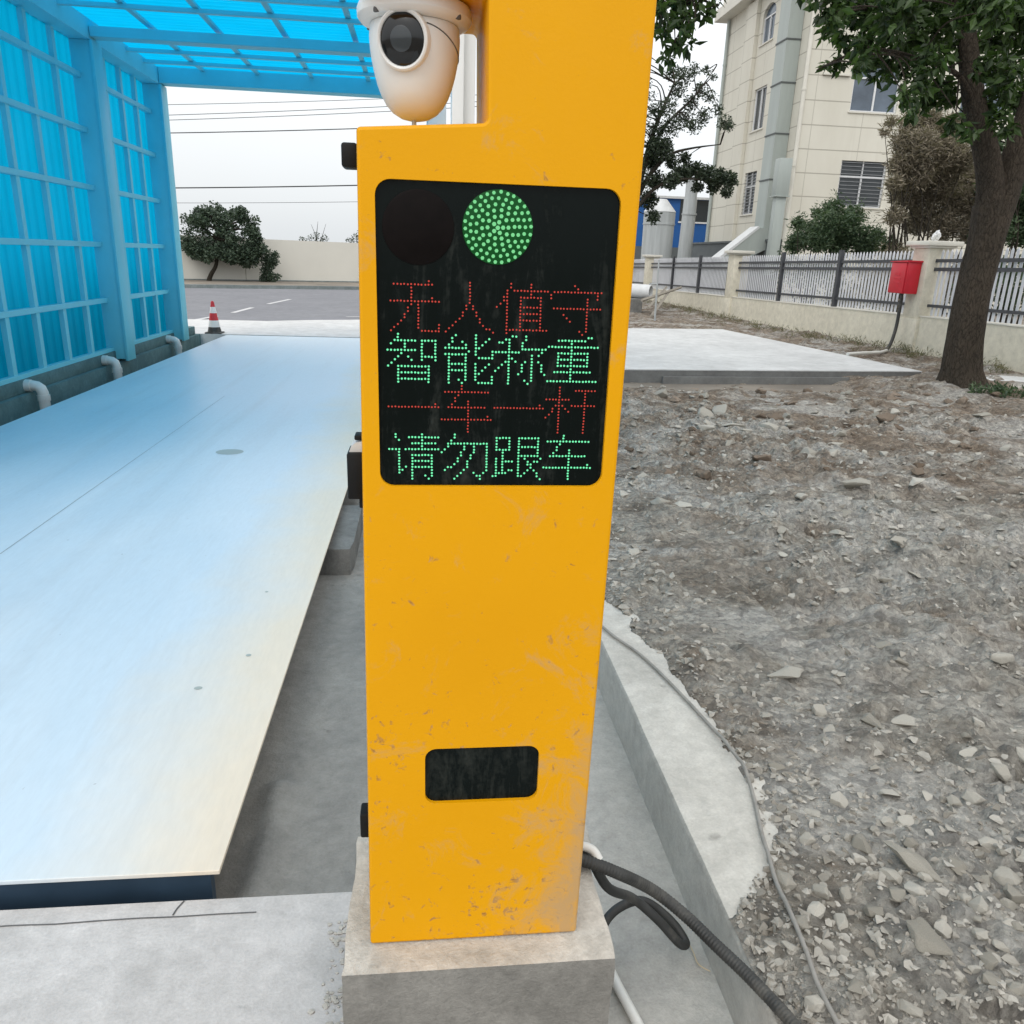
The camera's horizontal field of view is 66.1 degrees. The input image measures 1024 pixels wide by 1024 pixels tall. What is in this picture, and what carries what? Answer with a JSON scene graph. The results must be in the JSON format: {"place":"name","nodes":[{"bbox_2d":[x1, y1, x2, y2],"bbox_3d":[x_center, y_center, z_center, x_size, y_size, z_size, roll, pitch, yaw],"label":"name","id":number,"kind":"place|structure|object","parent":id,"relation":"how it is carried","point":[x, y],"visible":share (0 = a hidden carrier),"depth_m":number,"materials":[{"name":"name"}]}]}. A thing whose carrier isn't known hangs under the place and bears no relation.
{"place":"outdoors","nodes":[
{"label":"outdoors","id":0,"kind":"place"},
{"bbox_2d":[0,892,351,1023],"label":"approach slab","id":1,"kind":"structure","parent":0,"point":[257,960],"depth_m":1.73,"materials":[{"name":"concrete"}]},
{"bbox_2d":[307,919,347,1023],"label":"mortar crumbs","id":2,"kind":"object","parent":1,"relation":"on","point":[329,998],"visible":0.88,"depth_m":1.69,"materials":[{"name":"concrete"}]},
{"bbox_2d":[184,280,358,285],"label":"verge","id":3,"kind":"structure","parent":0,"point":[222,282],"depth_m":33.97,"materials":[{"name":"concrete"}]},
{"bbox_2d":[179,200,268,280],"bbox_3d":[-12.474,-11.665,34.067,3.799,3.396,2.309,0,18,-6],"label":"round tree","id":4,"kind":"object","parent":3,"relation":"on","point":[226,247],"visible":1,"depth_m":33.55,"materials":[{"name":"green plant"}]},
{"bbox_2d":[180,235,358,281],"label":"boundary wall","id":5,"kind":"structure","parent":3,"relation":"on","point":[309,261],"depth_m":36.63,"materials":[{"name":"grey concrete"}]},
{"bbox_2d":[259,245,281,281],"bbox_3d":[-10.806,-11.027,34.963,0.979,1.824,0.798,7,19,16],"label":"bush","id":6,"kind":"object","parent":3,"relation":"on","point":[269,259],"visible":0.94,"depth_m":34.92,"materials":[{"name":"green plant"}]},
{"bbox_2d":[185,288,359,320],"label":"road","id":7,"kind":"structure","parent":0,"point":[314,304],"depth_m":22.72,"materials":[{"name":"asphalt"}]},
{"bbox_2d":[184,284,358,289],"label":"kerb","id":8,"kind":"structure","parent":7,"relation":"on","point":[270,287],"depth_m":31.39,"materials":[{"name":"grey concrete"}]},
{"bbox_3d":[0.524,-8.998,22.610,1.600,6.350,0.320,0,18,-6],"label":"utility pole","id":9,"kind":"object","parent":7,"relation":"on","visible":0},
{"bbox_2d":[171,128,356,132],"bbox_3d":[-11.834,-10.189,20.636,25.006,1.413,0.026,0,18,-7],"label":"overhead cable","id":10,"kind":"object","parent":9,"relation":"attached to","point":[263,131],"visible":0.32,"depth_m":21.27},
{"bbox_2d":[176,185,356,188],"bbox_3d":[-11.878,-8.935,21.041,25.006,1.029,0.034,0,18,-7],"label":"overhead cable","id":11,"kind":"object","parent":9,"relation":"attached to","point":[267,186],"visible":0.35,"depth_m":21.70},
{"bbox_2d":[168,99,371,104],"bbox_3d":[-11.812,-10.822,20.431,25.006,1.549,0.014,0,18,-7],"label":"overhead cable","id":12,"kind":"object","parent":9,"relation":"attached to","point":[267,102],"visible":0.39,"depth_m":21.07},
{"bbox_2d":[178,106,476,119],"bbox_3d":[-11.825,-10.445,20.553,25.006,1.795,0.016,0,18,-7],"label":"overhead cable","id":13,"kind":"object","parent":9,"relation":"attached to","point":[290,115],"visible":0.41,"depth_m":21.23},
{"bbox_2d":[178,101,476,114],"bbox_3d":[-11.821,-10.560,20.516,25.006,1.795,0.016,0,18,-7],"label":"overhead cable","id":14,"kind":"object","parent":9,"relation":"attached to","point":[291,110],"visible":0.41,"depth_m":21.18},
{"bbox_2d":[188,319,359,344],"bbox_3d":[-14.853,-3.423,14.275,33.600,0.350,3.000,0,18,-6],"label":"concrete apron","id":15,"kind":"object","parent":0,"point":[286,328],"depth_m":15.13,"materials":[{"name":"concrete"}]},
{"bbox_2d":[205,301,224,333],"bbox_3d":[-5.274,-3.443,13.896,0.280,0.554,0.280,0,18,-6],"label":"traffic cone","id":16,"kind":"object","parent":15,"relation":"on","point":[214,326],"visible":1,"depth_m":13.85,"materials":[{"name":"plastic"}]},
{"bbox_2d":[287,320,359,322],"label":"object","id":17,"kind":"structure","parent":0,"point":[342,321],"depth_m":17.64,"materials":[{"name":"white concrete"}]},
{"bbox_2d":[165,0,726,242],"label":"sky","id":18,"kind":"structure","parent":0,"point":[312,157],"materials":[{"name":"white"}]},
{"bbox_2d":[214,511,733,1023],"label":"trench floor","id":19,"kind":"structure","parent":0,"point":[296,831],"depth_m":2.43,"materials":[{"name":"concrete"}]},
{"bbox_2d":[320,505,362,574],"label":"concrete block","id":20,"kind":"structure","parent":19,"relation":"on","point":[341,553],"depth_m":4.30,"materials":[{"name":"concrete"}]},
{"bbox_2d":[341,837,614,1023],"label":"concrete plinth","id":21,"kind":"structure","parent":19,"relation":"on","point":[555,978],"depth_m":1.50,"materials":[{"name":"concrete"}]},
{"bbox_2d":[341,0,656,942],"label":"display pillar","id":22,"kind":"structure","parent":21,"relation":"on","point":[497,242],"depth_m":1.24,"materials":[{"name":"metal"}]},
{"bbox_2d":[356,0,471,121],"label":"dome camera","id":23,"kind":"object","parent":22,"relation":"attached to","point":[414,48],"visible":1,"depth_m":1.11,"materials":[{"name":"white plastic"}]},
{"bbox_2d":[425,746,538,800],"bbox_3d":[-0.055,0.471,1.430,0.206,0.118,0.008,0,18,-6],"label":"sensor window","id":24,"kind":"structure","parent":22,"relation":"in","point":[511,771],"depth_m":1.43,"materials":[{"name":"glass"}]},
{"bbox_2d":[612,970,643,1023],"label":"pvc pipe","id":25,"kind":"object","parent":19,"relation":"on","point":[626,1003],"visible":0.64,"depth_m":1.81,"materials":[{"name":"plastic"}]},
{"bbox_2d":[583,851,689,949],"bbox_3d":[0.261,0.901,1.880,0.366,0.398,0.123,-4,19,-18],"label":"black cable","id":26,"kind":"object","parent":19,"relation":"on","point":[664,921],"visible":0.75,"depth_m":1.92,"materials":[{"name":"rubber"}]},
{"bbox_2d":[605,300,1023,1023],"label":"rubble ground","id":27,"kind":"structure","parent":0,"point":[751,628],"depth_m":3.48,"materials":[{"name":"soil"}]},
{"bbox_2d":[630,298,641,312],"bbox_3d":[3.478,-6.316,24.130,0.800,0.510,1.000,0,18,-6],"label":"rubble block","id":28,"kind":"object","parent":27,"relation":"on","point":[635,305],"depth_m":23.67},
{"bbox_2d":[631,284,652,298],"bbox_3d":[3.463,-6.773,24.032,1.628,0.440,0.420,11,20,26],"label":"concrete pipe","id":29,"kind":"object","parent":28,"relation":"on","point":[641,291],"visible":0.24,"depth_m":23.67,"materials":[{"name":"concrete"}]},
{"bbox_2d":[639,199,675,289],"bbox_3d":[6.076,-11.002,33.040,1.330,4.020,1.330,0,18,-6],"label":"metal tank","id":30,"kind":"object","parent":27,"relation":"on","point":[657,239],"visible":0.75,"depth_m":32.37,"materials":[{"name":"metal"}]},
{"bbox_2d":[675,180,696,290],"bbox_3d":[7.747,-12.062,34.993,0.710,4.954,0.660,0,18,-6],"label":"chimney pipe","id":31,"kind":"object","parent":27,"relation":"on","point":[689,213],"visible":0.76,"depth_m":34.59,"materials":[{"name":"metal"}]},
{"bbox_2d":[638,61,738,225],"bbox_3d":[4.741,-10.095,24.697,5.151,7.556,2.272,0,18,-6],"label":"feathery tree","id":32,"kind":"object","parent":27,"relation":"on","point":[657,153],"visible":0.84,"depth_m":24.22,"materials":[{"name":"green plant"}]},
{"bbox_2d":[581,854,801,1023],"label":"conduit hose","id":33,"kind":"object","parent":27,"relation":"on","point":[764,992],"visible":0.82,"depth_m":1.70,"materials":[{"name":"plastic"}]},
{"bbox_2d":[583,842,602,859],"bbox_3d":[0.140,0.744,1.737,0.125,0.038,0.029,7,18,14],"label":"pvc pipe","id":34,"kind":"object","parent":33,"relation":"attached to","point":[592,849],"visible":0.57,"depth_m":1.72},
{"bbox_2d":[624,328,921,383],"bbox_3d":[2.763,-2.892,14.124,5.341,0.242,6.880,-1,18,-11],"label":"concrete pad","id":35,"kind":"object","parent":27,"relation":"on","point":[691,356],"visible":0.58,"depth_m":11.95,"materials":[{"name":"concrete"}]},
{"bbox_2d":[767,665,803,678],"bbox_3d":[1.008,0.598,2.899,0.109,0.053,0.128,12,20,28],"label":"stone","id":36,"kind":"object","parent":27,"relation":"on","point":[787,672],"visible":0.92,"depth_m":2.87,"materials":[{"name":"stone"}]},
{"bbox_2d":[775,870,796,890],"bbox_3d":[0.672,0.906,1.937,0.043,0.032,0.059,13,23,-31],"label":"cobble","id":37,"kind":"object","parent":27,"relation":"on","point":[785,880],"visible":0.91,"depth_m":1.92,"materials":[{"name":"stone"}]},
{"bbox_2d":[794,915,808,930],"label":"cobble","id":38,"kind":"object","parent":27,"relation":"on","point":[802,921],"visible":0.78,"depth_m":1.77,"materials":[{"name":"stone"}]},
{"bbox_2d":[798,832,815,844],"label":"cobble","id":39,"kind":"object","parent":27,"relation":"on","point":[808,838],"visible":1,"depth_m":2.07,"materials":[{"name":"stone"}]},
{"bbox_2d":[804,994,825,1012],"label":"cobble","id":40,"kind":"object","parent":27,"relation":"on","point":[815,1003],"visible":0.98,"depth_m":1.59,"materials":[{"name":"stone"}]},
{"bbox_2d":[807,901,825,918],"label":"cobble","id":41,"kind":"object","parent":27,"relation":"on","point":[816,908],"visible":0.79,"depth_m":1.83,"materials":[{"name":"stone"}]},
{"bbox_2d":[811,704,826,716],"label":"stone","id":42,"kind":"object","parent":27,"relation":"on","point":[819,710],"visible":1,"depth_m":2.67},
{"bbox_2d":[812,884,828,899],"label":"cobble","id":43,"kind":"object","parent":27,"relation":"on","point":[821,891],"visible":1,"depth_m":1.90,"materials":[{"name":"stone"}]},
{"bbox_2d":[643,298,1011,373],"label":"dry weeds","id":44,"kind":"object","parent":27,"relation":"on","point":[905,350],"visible":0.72,"depth_m":16.23,"materials":[{"name":"plant"}]},
{"bbox_2d":[632,240,1023,373],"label":"boundary fence","id":45,"kind":"object","parent":27,"relation":"on","point":[923,325],"visible":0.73,"depth_m":16.61,"materials":[{"name":"grey metal"}]},
{"bbox_2d":[770,189,903,310],"bbox_3d":[8.594,-6.764,20.990,3.786,3.525,2.329,0,18,-6],"label":"hedge bush","id":46,"kind":"object","parent":27,"relation":"on","point":[839,221],"visible":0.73,"depth_m":20.37,"materials":[{"name":"green plant"}]},
{"bbox_2d":[829,791,847,807],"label":"cobble","id":47,"kind":"object","parent":27,"relation":"on","point":[838,798],"visible":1,"depth_m":2.23,"materials":[{"name":"stone"}]},
{"bbox_2d":[833,913,848,929],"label":"cobble","id":48,"kind":"object","parent":27,"relation":"on","point":[840,919],"visible":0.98,"depth_m":1.82,"materials":[{"name":"stone"}]},
{"bbox_2d":[839,884,851,902],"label":"cobble","id":49,"kind":"object","parent":27,"relation":"on","point":[845,894],"visible":1,"depth_m":1.89,"materials":[{"name":"stone"}]},
{"bbox_2d":[847,977,865,995],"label":"stone","id":50,"kind":"object","parent":27,"relation":"on","point":[854,985],"visible":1,"depth_m":1.60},
{"bbox_2d":[842,477,871,487],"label":"stone","id":51,"kind":"object","parent":27,"relation":"on","point":[857,482],"visible":1,"depth_m":5.29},
{"bbox_2d":[850,833,872,854],"bbox_3d":[0.920,0.875,2.062,0.042,0.035,0.070,18,19,-19],"label":"cobble","id":52,"kind":"object","parent":27,"relation":"on","point":[859,842],"visible":0.96,"depth_m":2.06,"materials":[{"name":"stone"}]},
{"bbox_2d":[846,349,887,355],"bbox_3d":[6.228,-2.777,13.700,1.558,0.078,0.107,-14,24,-40],"label":"pvc pipe","id":53,"kind":"object","parent":27,"relation":"on","point":[865,352],"visible":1,"depth_m":13.53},
{"bbox_2d":[860,713,884,729],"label":"stone","id":54,"kind":"object","parent":27,"relation":"on","point":[870,719],"visible":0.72,"depth_m":2.62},
{"bbox_2d":[863,904,883,917],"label":"cobble","id":55,"kind":"object","parent":27,"relation":"on","point":[871,911],"visible":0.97,"depth_m":1.84,"materials":[{"name":"stone"}]},
{"bbox_2d":[876,412,896,421],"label":"clod","id":56,"kind":"object","parent":27,"relation":"on","point":[887,417],"visible":1,"depth_m":7.79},
{"bbox_2d":[878,789,900,796],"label":"stone","id":57,"kind":"object","parent":27,"relation":"on","point":[889,792],"visible":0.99,"depth_m":2.27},
{"bbox_2d":[878,866,902,884],"bbox_3d":[0.947,0.905,1.964,0.057,0.028,0.034,33,13,38],"label":"cobble","id":58,"kind":"object","parent":27,"relation":"on","point":[893,875],"visible":1,"depth_m":1.95,"materials":[{"name":"stone"}]},
{"bbox_2d":[889,886,905,902],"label":"cobble","id":59,"kind":"object","parent":27,"relation":"on","point":[897,894],"visible":0.94,"depth_m":1.88,"materials":[{"name":"stone"}]},
{"bbox_2d":[886,260,922,350],"bbox_3d":[6.982,-3.748,14.300,0.500,1.577,0.703,0,18,-6],"label":"electrical box","id":60,"kind":"object","parent":27,"relation":"on","point":[904,277],"visible":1,"depth_m":14.09,"materials":[{"name":"red metal"}]},
{"bbox_2d":[888,263,907,292],"bbox_3d":[6.969,-4.236,14.225,0.027,0.515,0.460,0,18,-6],"label":"door","id":61,"kind":"structure","parent":60,"relation":"in","point":[898,271],"depth_m":14.21,"materials":[{"name":"red metal"}]},
{"bbox_2d":[891,714,917,725],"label":"stone","id":62,"kind":"object","parent":27,"relation":"on","point":[904,720],"visible":0.98,"depth_m":2.64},
{"bbox_2d":[896,815,913,825],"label":"stone","id":63,"kind":"object","parent":27,"relation":"on","point":[904,820],"visible":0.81,"depth_m":2.16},
{"bbox_2d":[837,101,975,315],"bbox_3d":[9.865,-6.999,18.921,4.558,5.334,2.213,-3,18,-14],"label":"brown bush","id":64,"kind":"object","parent":27,"relation":"on","point":[930,174],"visible":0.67,"depth_m":18.36,"materials":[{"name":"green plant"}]},
{"bbox_2d":[796,0,1023,388],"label":"shade tree","id":65,"kind":"object","parent":27,"relation":"on","point":[913,50],"visible":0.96,"depth_m":8.90,"materials":[{"name":"green plant"}]},
{"bbox_2d":[903,837,918,849],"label":"cobble","id":66,"kind":"object","parent":27,"relation":"on","point":[910,842],"visible":0.94,"depth_m":2.04,"materials":[{"name":"stone"}]},
{"bbox_2d":[899,999,923,1017],"bbox_3d":[0.816,1.016,1.611,0.051,0.017,0.030,6,25,38],"label":"cobble","id":67,"kind":"object","parent":27,"relation":"on","point":[907,1007],"visible":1,"depth_m":1.60,"materials":[{"name":"stone"}]},
{"bbox_2d":[883,840,943,883],"bbox_3d":[1.013,0.879,1.981,0.082,0.035,0.155,3,25,-35],"label":"stone","id":68,"kind":"object","parent":27,"relation":"on","point":[914,862],"visible":0.94,"depth_m":1.97,"materials":[{"name":"stone"}]},
{"bbox_2d":[904,880,926,896],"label":"cobble","id":69,"kind":"object","parent":27,"relation":"on","point":[913,888],"visible":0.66,"depth_m":1.89,"materials":[{"name":"stone"}]},
{"bbox_2d":[906,917,953,955],"bbox_3d":[0.913,0.937,1.738,0.077,0.024,0.104,7,22,-11],"label":"stone","id":70,"kind":"object","parent":27,"relation":"on","point":[925,936],"visible":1,"depth_m":1.72,"materials":[{"name":"stone"}]},
{"bbox_2d":[933,919,951,938],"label":"cobble","id":71,"kind":"object","parent":27,"relation":"on","point":[942,928],"visible":0.95,"depth_m":1.79,"materials":[{"name":"stone"}]},
{"bbox_2d":[946,794,962,805],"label":"stone","id":72,"kind":"object","parent":27,"relation":"on","point":[951,799],"visible":0.98,"depth_m":2.23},
{"bbox_2d":[948,856,967,875],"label":"cobble","id":73,"kind":"object","parent":27,"relation":"on","point":[959,865],"visible":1,"depth_m":1.96,"materials":[{"name":"stone"}]},
{"bbox_2d":[959,746,976,756],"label":"stone","id":74,"kind":"object","parent":27,"relation":"on","point":[969,751],"visible":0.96,"depth_m":2.41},
{"bbox_2d":[961,790,986,804],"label":"stone","id":75,"kind":"object","parent":27,"relation":"on","point":[972,797],"visible":0.98,"depth_m":2.25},
{"bbox_2d":[967,895,988,913],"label":"cobble","id":76,"kind":"object","parent":27,"relation":"on","point":[979,904],"visible":0.95,"depth_m":1.85,"materials":[{"name":"stone"}]},
{"bbox_2d":[971,927,988,940],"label":"cobble","id":77,"kind":"object","parent":27,"relation":"on","point":[980,933],"visible":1,"depth_m":1.78,"materials":[{"name":"stone"}]},
{"bbox_2d":[978,951,998,970],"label":"stone","id":78,"kind":"object","parent":27,"relation":"on","point":[989,959],"visible":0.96,"depth_m":1.73,"materials":[{"name":"stone"}]},
{"bbox_2d":[978,836,998,849],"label":"cobble","id":79,"kind":"object","parent":27,"relation":"on","point":[987,842],"visible":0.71,"depth_m":2.06,"materials":[{"name":"stone"}]},
{"bbox_2d":[981,971,1000,985],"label":"cobble","id":80,"kind":"object","parent":27,"relation":"on","point":[989,978],"visible":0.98,"depth_m":1.65,"materials":[{"name":"stone"}]},
{"bbox_2d":[967,380,1023,397],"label":"grass tuft","id":81,"kind":"object","parent":27,"relation":"on","point":[1000,388],"visible":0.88,"depth_m":9.66,"materials":[{"name":"green plant"}]},
{"bbox_2d":[990,763,1010,781],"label":"stone","id":82,"kind":"object","parent":27,"relation":"on","point":[1001,772],"visible":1,"depth_m":2.32,"materials":[{"name":"stone"}]},
{"bbox_2d":[992,939,1009,951],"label":"cobble","id":83,"kind":"object","parent":27,"relation":"on","point":[999,945],"visible":1,"depth_m":1.76,"materials":[{"name":"stone"}]},
{"bbox_2d":[990,652,1014,663],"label":"cobble","id":84,"kind":"object","parent":27,"relation":"on","point":[1002,658],"visible":1,"depth_m":3.00,"materials":[{"name":"stone"}]},
{"bbox_2d":[986,375,1023,381],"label":"concrete pad","id":85,"kind":"object","parent":27,"relation":"on","point":[1013,378],"visible":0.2,"depth_m":10.92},
{"bbox_2d":[992,865,1021,885],"bbox_3d":[1.236,0.914,1.968,0.056,0.025,0.060,-20,18,-30],"label":"cobble","id":86,"kind":"object","parent":27,"relation":"on","point":[1003,875],"visible":0.91,"depth_m":1.96,"materials":[{"name":"stone"}]},
{"bbox_2d":[999,897,1018,911],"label":"cobble","id":87,"kind":"object","parent":27,"relation":"on","point":[1008,904],"visible":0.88,"depth_m":1.87,"materials":[{"name":"stone"}]},
{"bbox_2d":[1003,883,1023,903],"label":"cobble","id":88,"kind":"object","parent":27,"relation":"on","point":[1013,894],"visible":0.97,"depth_m":1.90,"materials":[{"name":"stone"}]},
{"bbox_2d":[1006,981,1023,995],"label":"cobble","id":89,"kind":"object","parent":27,"relation":"on","point":[1015,987],"visible":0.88,"depth_m":1.62,"materials":[{"name":"stone"}]},
{"bbox_2d":[623,313,1023,391],"bbox_3d":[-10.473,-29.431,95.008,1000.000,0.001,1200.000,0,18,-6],"label":"ground","id":90,"kind":"structure","parent":0,"point":[784,387],"depth_m":10.66,"materials":[{"name":"concrete"}]},
{"bbox_2d":[632,195,708,289],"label":"blue shed","id":91,"kind":"structure","parent":90,"relation":"on","point":[676,202],"depth_m":43.40,"materials":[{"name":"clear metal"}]},
{"bbox_2d":[652,0,726,76],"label":"shade tree","id":92,"kind":"object","parent":90,"relation":"on","point":[675,20],"visible":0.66,"depth_m":7.50,"materials":[{"name":"green plant"}]},
{"bbox_2d":[688,0,1023,314],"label":"beige building","id":93,"kind":"structure","parent":90,"relation":"on","point":[802,136],"depth_m":29.26,"materials":[{"name":"tile"}]},
{"bbox_2d":[739,171,756,215],"bbox_3d":[9.959,-13.329,32.961,0.185,1.712,1.360,0,18,-6],"label":"window","id":94,"kind":"structure","parent":93,"relation":"in","point":[750,183],"depth_m":33.07,"materials":[{"name":"white glass"}]},
{"bbox_2d":[748,85,766,133],"bbox_3d":[10.065,-16.362,31.980,0.185,1.630,1.360,0,18,-6],"label":"window","id":95,"kind":"structure","parent":93,"relation":"in","point":[761,93],"depth_m":32.14,"materials":[{"name":"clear glass"}]},
{"bbox_2d":[758,3,775,47],"bbox_3d":[10.166,-19.278,31.038,0.185,1.404,1.360,0,18,-6],"label":"window","id":96,"kind":"structure","parent":93,"relation":"in","point":[769,23],"depth_m":31.14,"materials":[{"name":"white glass"}]},
{"bbox_2d":[836,160,885,209],"bbox_3d":[12.962,-12.146,29.238,1.900,1.630,0.185,0,18,-6],"label":"window","id":97,"kind":"structure","parent":93,"relation":"in","point":[857,179],"depth_m":29.27,"materials":[{"name":"grey glass"}]},
{"bbox_2d":[848,65,899,114],"bbox_3d":[13.070,-15.237,28.239,1.900,1.731,0.185,0,18,-6],"label":"window","id":98,"kind":"structure","parent":93,"relation":"in","point":[867,99],"depth_m":28.40,"materials":[{"name":"grey glass"}]},
{"bbox_2d":[948,131,1023,323],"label":"hedge bush","id":99,"kind":"object","parent":90,"relation":"on","point":[1015,234],"visible":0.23,"depth_m":18.06,"materials":[{"name":"green plant"}]},
{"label":"pit floor","id":100,"kind":"structure","parent":0,"visible":0},
{"bbox_2d":[0,326,200,425],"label":"kerb wall","id":101,"kind":"structure","parent":100,"relation":"on","point":[18,401],"depth_m":9.02,"materials":[{"name":"concrete"}]},
{"bbox_2d":[23,379,50,409],"bbox_3d":[-4.787,-1.069,7.966,0.228,0.538,0.120,0,18,-6],"label":"drain pipe","id":102,"kind":"object","parent":101,"relation":"attached to","point":[43,394],"visible":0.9,"depth_m":7.89,"materials":[{"name":"white plastic"}]},
{"bbox_2d":[101,355,122,379],"bbox_3d":[-4.995,-1.687,9.857,0.228,0.538,0.120,0,18,-6],"label":"drain pipe","id":103,"kind":"object","parent":101,"relation":"attached to","point":[117,371],"visible":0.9,"depth_m":9.78,"materials":[{"name":"white plastic"}]},
{"bbox_2d":[166,335,181,355],"bbox_3d":[-5.262,-2.479,12.277,0.228,0.538,0.120,0,18,-6],"label":"drain pipe","id":104,"kind":"object","parent":101,"relation":"attached to","point":[176,342],"visible":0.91,"depth_m":12.20,"materials":[{"name":"white plastic"}]},
{"bbox_2d":[0,335,361,909],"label":"weighbridge deck","id":105,"kind":"structure","parent":100,"relation":"on","point":[167,526],"depth_m":3.39,"materials":[{"name":"paint"}]},
{"bbox_2d":[0,0,475,385],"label":"blue canopy","id":106,"kind":"object","parent":100,"relation":"on","point":[91,265],"visible":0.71,"depth_m":9.26,"materials":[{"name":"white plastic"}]},
{"bbox_2d":[597,600,780,1023],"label":"kerb wall","id":107,"kind":"structure","parent":100,"relation":"on","point":[693,786],"depth_m":2.30,"materials":[{"name":"concrete"}]},
{"bbox_2d":[602,625,840,1023],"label":"grey cable","id":108,"kind":"object","parent":107,"relation":"on","point":[835,1019],"visible":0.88,"depth_m":2.05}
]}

